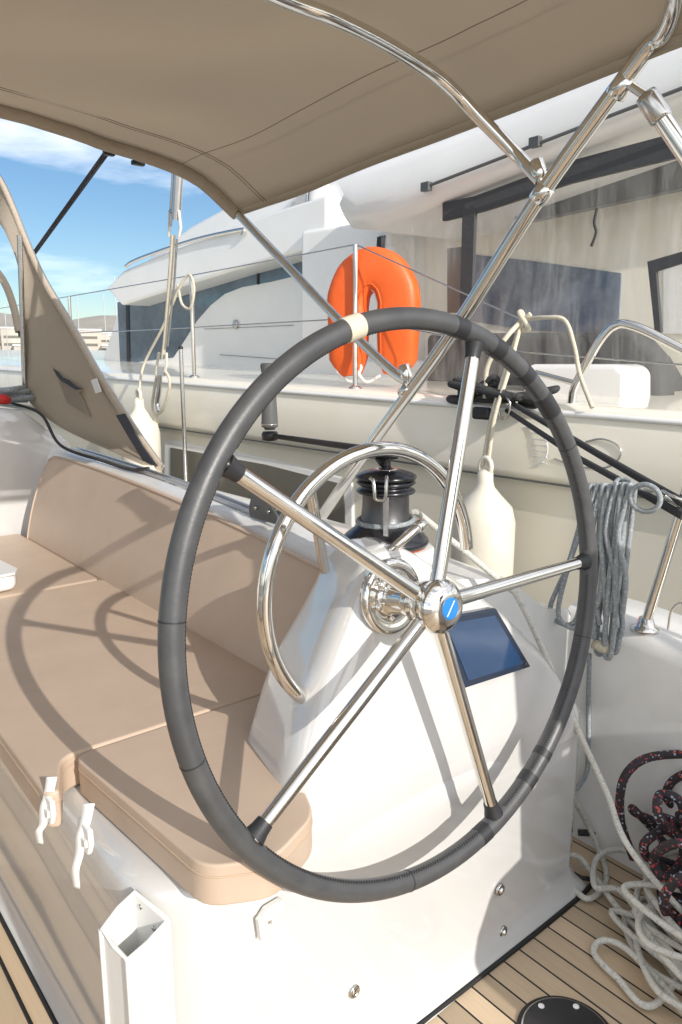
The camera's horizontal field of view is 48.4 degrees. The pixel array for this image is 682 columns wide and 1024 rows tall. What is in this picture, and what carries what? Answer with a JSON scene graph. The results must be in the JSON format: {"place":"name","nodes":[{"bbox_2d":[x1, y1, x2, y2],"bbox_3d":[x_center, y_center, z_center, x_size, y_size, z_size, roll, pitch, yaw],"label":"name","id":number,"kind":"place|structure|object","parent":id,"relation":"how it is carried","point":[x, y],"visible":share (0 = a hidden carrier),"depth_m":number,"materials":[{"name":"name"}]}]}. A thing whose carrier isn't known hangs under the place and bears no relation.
{"place":"outdoors","nodes":[
{"label":"outdoors","id":0,"kind":"place"},
{"bbox_2d":[0,406,70,537],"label":"cabin end wall","id":1,"kind":"structure","parent":0,"point":[28,443],"depth_m":3.02,"materials":[{"name":"white plastic"}]},
{"bbox_2d":[0,394,10,403],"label":"red cloth","id":2,"kind":"object","parent":1,"relation":"on","point":[5,399],"visible":1,"depth_m":3.04,"materials":[{"name":"red"}]},
{"bbox_2d":[0,385,34,402],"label":"rope heap","id":3,"kind":"object","parent":1,"relation":"on","point":[19,394],"visible":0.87,"depth_m":3.17,"materials":[{"name":"white fabric"}]},
{"bbox_2d":[0,175,164,470],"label":"sprayhood","id":4,"kind":"object","parent":1,"relation":"on","point":[65,381],"visible":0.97,"depth_m":3.07,"materials":[{"name":"beige fabric"}]},
{"bbox_2d":[0,313,115,334],"bbox_3d":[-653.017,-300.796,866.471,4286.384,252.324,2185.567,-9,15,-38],"label":"hills","id":5,"kind":"structure","parent":0,"point":[95,322],"depth_m":1805.26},
{"bbox_2d":[0,118,221,319],"label":"sky","id":6,"kind":"structure","parent":0,"point":[120,217],"materials":[{"name":"blue"}]},
{"bbox_2d":[46,448,569,681],"bbox_3d":[-2.295,0.426,4.796,0.800,2.101,7.970,-10,15,-40],"label":"starboard coaming","id":7,"kind":"object","parent":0,"point":[299,541],"visible":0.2,"depth_m":1.89,"materials":[{"name":"white plastic"}]},
{"bbox_2d":[11,403,149,471],"bbox_3d":[-1.037,-0.302,2.890,0.024,0.187,1.204,-10,15,-41],"label":"sheet rope","id":8,"kind":"object","parent":7,"relation":"on","point":[79,453],"visible":0.97,"depth_m":2.86,"materials":[{"name":"black fabric"}]},
{"bbox_2d":[70,447,261,520],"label":"sheet track","id":9,"kind":"structure","parent":7,"relation":"on","point":[235,504],"depth_m":2.41,"materials":[{"name":"silver metal"}]},
{"bbox_2d":[249,494,280,523],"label":"sheet block","id":10,"kind":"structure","parent":9,"relation":"attached to","point":[260,509],"depth_m":1.93,"materials":[{"name":"grey plastic"}]},
{"bbox_2d":[27,456,319,672],"bbox_3d":[-0.552,0.097,2.231,0.166,0.352,1.901,-9,15,-38],"label":"backrest cushion","id":11,"kind":"object","parent":7,"relation":"on","point":[114,530],"visible":0.72,"depth_m":2.15,"materials":[{"name":"beige leather"}]},
{"bbox_2d":[178,346,187,481],"bbox_3d":[-0.597,-0.297,2.890,0.040,0.658,0.040,-9,15,-38],"label":"guard rail post","id":12,"kind":"object","parent":7,"relation":"on","point":[181,368],"visible":0.61,"depth_m":2.87,"materials":[{"name":"silver metal"}]},
{"bbox_2d":[0,0,681,518],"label":"bimini awning","id":13,"kind":"object","parent":7,"relation":"attached to","point":[234,108],"visible":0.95,"depth_m":1.64,"materials":[{"name":"beige fabric"}]},
{"bbox_2d":[344,460,433,564],"bbox_3d":[0.087,0.019,1.477,0.203,0.271,0.203,-9,15,-38],"label":"winch","id":14,"kind":"object","parent":7,"relation":"on","point":[385,490],"visible":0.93,"depth_m":1.43,"materials":[{"name":"black metal"}]},
{"bbox_2d":[260,363,398,466],"bbox_3d":[-0.029,-0.200,1.525,0.346,0.194,0.052,9,14,37],"label":"winch crank","id":15,"kind":"object","parent":14,"relation":"attached to","point":[269,418],"visible":0.69,"depth_m":1.59,"materials":[{"name":"black metal"}]},
{"bbox_2d":[412,508,681,914],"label":"winch line","id":16,"kind":"object","parent":14,"relation":"attached to","point":[675,904],"visible":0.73,"depth_m":1.61,"materials":[{"name":"white fabric"}]},
{"bbox_2d":[0,836,681,1023],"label":"cockpit floor","id":17,"kind":"structure","parent":0,"point":[555,958],"depth_m":1.52,"materials":[{"name":"brown wood"}]},
{"bbox_2d":[0,956,32,1023],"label":"floor edge caulking","id":18,"kind":"object","parent":17,"relation":"on","point":[16,994],"visible":1,"depth_m":1.48,"materials":[{"name":"black rubber"}]},
{"bbox_2d":[0,703,586,1023],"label":"cockpit bench moulding","id":19,"kind":"object","parent":17,"relation":"on","point":[416,956],"visible":0.41,"depth_m":1.37,"materials":[{"name":"white plastic"}]},
{"bbox_2d":[0,534,97,597],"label":"seat cushion","id":20,"kind":"object","parent":19,"relation":"on","point":[39,568],"visible":0.54,"depth_m":2.51,"materials":[{"name":"beige leather"}]},
{"bbox_2d":[0,560,17,591],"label":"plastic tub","id":21,"kind":"object","parent":20,"relation":"on","point":[8,578],"visible":1,"depth_m":2.25,"materials":[{"name":"white plastic"}]},
{"bbox_2d":[71,803,94,888],"bbox_3d":[-0.389,0.512,1.151,0.055,0.150,0.027,6,13,28],"label":"strap","id":22,"kind":"object","parent":19,"relation":"attached to","point":[84,839],"visible":1,"depth_m":1.14,"materials":[{"name":"white plastic"}]},
{"bbox_2d":[0,580,266,826],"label":"seat cushion","id":23,"kind":"object","parent":19,"relation":"on","point":[79,674],"visible":0.84,"depth_m":1.64,"materials":[{"name":"beige leather"}]},
{"bbox_2d":[35,777,56,844],"bbox_3d":[-0.474,0.487,1.225,0.055,0.126,0.027,6,13,28],"label":"cushion clip","id":24,"kind":"object","parent":23,"relation":"attached to","point":[47,811],"visible":0.99,"depth_m":1.22,"materials":[{"name":"white plastic"}]},
{"bbox_2d":[98,889,175,1023],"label":"storage pocket","id":25,"kind":"object","parent":19,"relation":"attached to","point":[135,944],"visible":1,"depth_m":1.08,"materials":[{"name":"white plastic"}]},
{"bbox_2d":[78,696,312,905],"bbox_3d":[-0.149,0.463,1.304,0.459,0.065,0.449,-9,15,-38],"label":"seat cushion","id":26,"kind":"object","parent":19,"relation":"on","point":[135,790],"visible":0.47,"depth_m":1.20,"materials":[{"name":"beige fabric"}]},
{"bbox_2d":[255,897,284,940],"bbox_3d":[-0.109,0.624,1.163,0.049,0.051,0.014,-9,15,-38],"label":"hook bracket","id":27,"kind":"object","parent":19,"relation":"attached to","point":[271,910],"visible":1,"depth_m":1.15,"materials":[{"name":"white plastic"}]},
{"bbox_2d":[348,984,359,998],"bbox_3d":[0.023,0.837,1.324,0.024,0.024,0.006,-9,15,-38],"label":"stud","id":28,"kind":"object","parent":19,"relation":"attached to","point":[354,991],"visible":1,"depth_m":1.32,"materials":[{"name":"silver metal"}]},
{"bbox_2d":[157,307,596,902],"bbox_3d":[0.114,0.121,1.353,1.064,0.929,0.365,-9,15,-38],"label":"steering wheel","id":29,"kind":"object","parent":19,"relation":"on","point":[397,675],"visible":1,"depth_m":1.26,"materials":[{"name":"black leather"}]},
{"bbox_2d":[495,883,504,895],"bbox_3d":[0.332,0.783,1.567,0.025,0.025,0.011,-9,15,-38],"label":"snap stud","id":30,"kind":"object","parent":19,"relation":"attached to","point":[500,889],"visible":1,"depth_m":1.56,"materials":[{"name":"silver metal"}]},
{"bbox_2d":[500,925,506,935],"bbox_3d":[0.344,0.886,1.599,0.025,0.025,0.011,-9,15,-38],"label":"snap stud","id":31,"kind":"object","parent":19,"relation":"attached to","point":[503,930],"visible":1,"depth_m":1.59,"materials":[{"name":"silver metal"}]},
{"bbox_2d":[0,872,591,1023],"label":"floor edge caulking","id":32,"kind":"object","parent":17,"relation":"on","point":[506,955],"visible":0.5,"depth_m":1.56,"materials":[{"name":"black"}]},
{"bbox_2d":[517,995,608,1023],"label":"inspection hatch","id":33,"kind":"object","parent":17,"relation":"on","point":[553,1009],"visible":1,"depth_m":1.43,"materials":[{"name":"black plastic"}]},
{"bbox_2d":[571,797,681,1014],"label":"white rope heap","id":34,"kind":"object","parent":17,"relation":"on","point":[656,983],"visible":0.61,"depth_m":1.58,"materials":[{"name":"white fabric"}]},
{"bbox_2d":[615,750,681,919],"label":"black rope heap","id":35,"kind":"object","parent":34,"relation":"on","point":[670,876],"visible":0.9,"depth_m":1.60,"materials":[{"name":"black fabric"}]},
{"bbox_2d":[659,811,681,871],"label":"black rope heap","id":36,"kind":"object","parent":34,"relation":"on","point":[665,864],"visible":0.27,"depth_m":1.66,"materials":[{"name":"black fabric"}]},
{"bbox_2d":[608,877,681,991],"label":"white rope heap","id":37,"kind":"object","parent":17,"relation":"on","point":[644,916],"visible":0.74,"depth_m":1.53,"materials":[{"name":"white fabric"}]},
{"bbox_2d":[656,866,681,928],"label":"black rope heap","id":38,"kind":"object","parent":37,"relation":"on","point":[677,915],"visible":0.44,"depth_m":1.56,"materials":[{"name":"black fabric"}]},
{"bbox_2d":[566,598,681,874],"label":"starboard quarter wall","id":39,"kind":"structure","parent":0,"point":[636,696],"depth_m":1.84,"materials":[{"name":"white plastic"}]},
{"bbox_2d":[578,829,595,835],"bbox_3d":[0.750,0.815,1.921,0.284,0.056,0.058,1,12,6],"label":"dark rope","id":40,"kind":"object","parent":39,"relation":"on","point":[583,832],"visible":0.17,"depth_m":1.95,"materials":[{"name":"black fabric"}]},
{"bbox_2d":[631,489,681,634],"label":"stern rail","id":41,"kind":"object","parent":39,"relation":"on","point":[644,624],"visible":0.99,"depth_m":1.75,"materials":[{"name":"silver metal"}]},
{"bbox_2d":[505,408,681,519],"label":"mooring strap","id":42,"kind":"object","parent":41,"relation":"attached to","point":[665,506],"visible":0.77,"depth_m":2.07,"materials":[{"name":"fabric"}]},
{"bbox_2d":[511,401,681,506],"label":"mooring strap","id":43,"kind":"object","parent":41,"relation":"attached to","point":[622,467],"visible":0.69,"depth_m":2.11,"materials":[{"name":"fabric"}]},
{"bbox_2d":[548,477,662,790],"bbox_3d":[0.623,0.314,1.826,0.072,0.809,0.274,-9,15,-38],"label":"hanging rope coil","id":44,"kind":"object","parent":41,"relation":"hanging from","point":[611,595],"visible":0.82,"depth_m":1.76,"materials":[{"name":"grey fabric"}]},
{"bbox_2d":[638,487,681,507],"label":"shackle","id":45,"kind":"object","parent":41,"relation":"attached to","point":[666,495],"visible":0.89,"depth_m":1.68,"materials":[{"name":"silver metal"}]},
{"label":"water","id":46,"kind":"structure","parent":0,"visible":0},
{"bbox_2d":[3,301,7,348],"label":"moored sailboat","id":47,"kind":"object","parent":46,"relation":"on","point":[5,325],"visible":0.09,"depth_m":148.50,"materials":[{"name":"silver metal"}]},
{"bbox_2d":[0,327,19,349],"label":"waterfront building","id":48,"kind":"structure","parent":46,"relation":"on","point":[13,337],"depth_m":308.99,"materials":[{"name":"beige"}]},
{"bbox_2d":[12,344,20,349],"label":"waterfront building","id":49,"kind":"structure","parent":46,"relation":"on","point":[17,346],"depth_m":306.09,"materials":[{"name":"beige"}]},
{"bbox_2d":[78,329,101,349],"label":"waterfront building","id":50,"kind":"structure","parent":46,"relation":"on","point":[92,341],"depth_m":320.05,"materials":[{"name":"beige"}]},
{"bbox_2d":[103,294,106,349],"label":"moored sailboat","id":51,"kind":"object","parent":46,"relation":"on","point":[105,322],"visible":0.07,"depth_m":175.52,"materials":[{"name":"silver metal"}]},
{"bbox_2d":[101,332,111,344],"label":"waterfront building","id":52,"kind":"structure","parent":46,"relation":"on","point":[104,337],"depth_m":382.25,"materials":[{"name":"beige"}]},
{"bbox_2d":[0,47,681,614],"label":"neighbouring yacht","id":53,"kind":"object","parent":46,"relation":"on","point":[594,259],"visible":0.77,"depth_m":3.85,"materials":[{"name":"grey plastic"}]},
{"bbox_2d":[137,274,194,395],"bbox_3d":[-1.044,-1.022,4.413,0.482,0.694,0.168,7,14,32],"label":"fender rope","id":54,"kind":"object","parent":53,"relation":"hanging from","point":[178,293],"visible":0.92,"depth_m":4.37,"materials":[{"name":"white fabric"}]},
{"bbox_2d":[122,388,161,472],"bbox_3d":[-1.198,-0.390,4.547,0.230,0.700,0.230,-9,15,-38],"label":"fender","id":55,"kind":"object","parent":54,"relation":"hanging from","point":[144,420],"visible":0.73,"depth_m":4.47,"materials":[{"name":"beige plastic"}]},
{"bbox_2d":[151,173,182,423],"bbox_3d":[-0.510,-3.765,3.101,0.138,7.240,2.383,-8,14,-35],"label":"rigging tackle","id":56,"kind":"object","parent":53,"relation":"attached to","point":[175,206],"visible":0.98,"depth_m":4.11,"materials":[{"name":"silver metal"}]},
{"bbox_2d":[117,262,301,361],"bbox_3d":[-1.174,-1.613,6.307,2.471,0.763,0.038,10,15,41],"label":"deckhouse window","id":57,"kind":"structure","parent":53,"relation":"in","point":[134,346],"depth_m":6.64,"materials":[{"name":"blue glass"}]},
{"bbox_2d":[170,448,345,522],"bbox_3d":[-0.524,-0.176,4.304,1.495,0.270,0.020,10,15,41],"label":"hull window","id":58,"kind":"structure","parent":53,"relation":"in","point":[287,482],"depth_m":4.17,"materials":[{"name":"black glass"}]},
{"bbox_2d":[164,440,353,526],"bbox_3d":[-0.530,-0.186,4.321,1.623,0.349,0.030,10,15,41],"label":"hull window frame","id":59,"kind":"structure","parent":53,"relation":"in","point":[349,494],"depth_m":4.13,"materials":[{"name":"white plastic"}]},
{"bbox_2d":[327,247,420,383],"bbox_3d":[0.157,-0.955,3.703,0.475,0.647,0.136,4,12,20],"label":"horseshoe lifebuoy","id":60,"kind":"object","parent":53,"relation":"hanging from","point":[388,283],"visible":0.77,"depth_m":3.63,"materials":[{"name":"orange plastic"}]},
{"bbox_2d":[446,374,559,419],"bbox_3d":[0.622,-0.463,3.055,0.123,0.181,0.531,-9,15,-38],"label":"black line bundle","id":61,"kind":"object","parent":53,"relation":"on","point":[490,391],"visible":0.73,"depth_m":3.03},
{"bbox_2d":[481,309,593,466],"bbox_3d":[0.743,-0.477,2.923,0.282,0.614,0.449,-9,15,-38],"label":"fender rope","id":62,"kind":"object","parent":53,"relation":"hanging from","point":[517,327],"visible":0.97,"depth_m":2.97,"materials":[{"name":"white fabric"}]},
{"bbox_2d":[451,455,515,576],"bbox_3d":[0.570,0.079,3.038,0.250,0.616,0.250,-9,15,-38],"label":"fender","id":63,"kind":"object","parent":62,"relation":"hanging from","point":[489,508],"visible":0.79,"depth_m":2.94,"materials":[{"name":"beige plastic"}]},
{"bbox_2d":[470,255,621,331],"bbox_3d":[1.111,-1.234,4.247,0.945,0.479,0.020,10,15,41],"label":"inner window","id":64,"kind":"structure","parent":53,"relation":"in","point":[589,299],"depth_m":4.19,"materials":[{"name":"glass"}]},
{"bbox_2d":[663,264,681,333],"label":"inner window","id":65,"kind":"structure","parent":53,"relation":"in","point":[672,277],"depth_m":3.77,"materials":[{"name":"white glass"}]}
]}

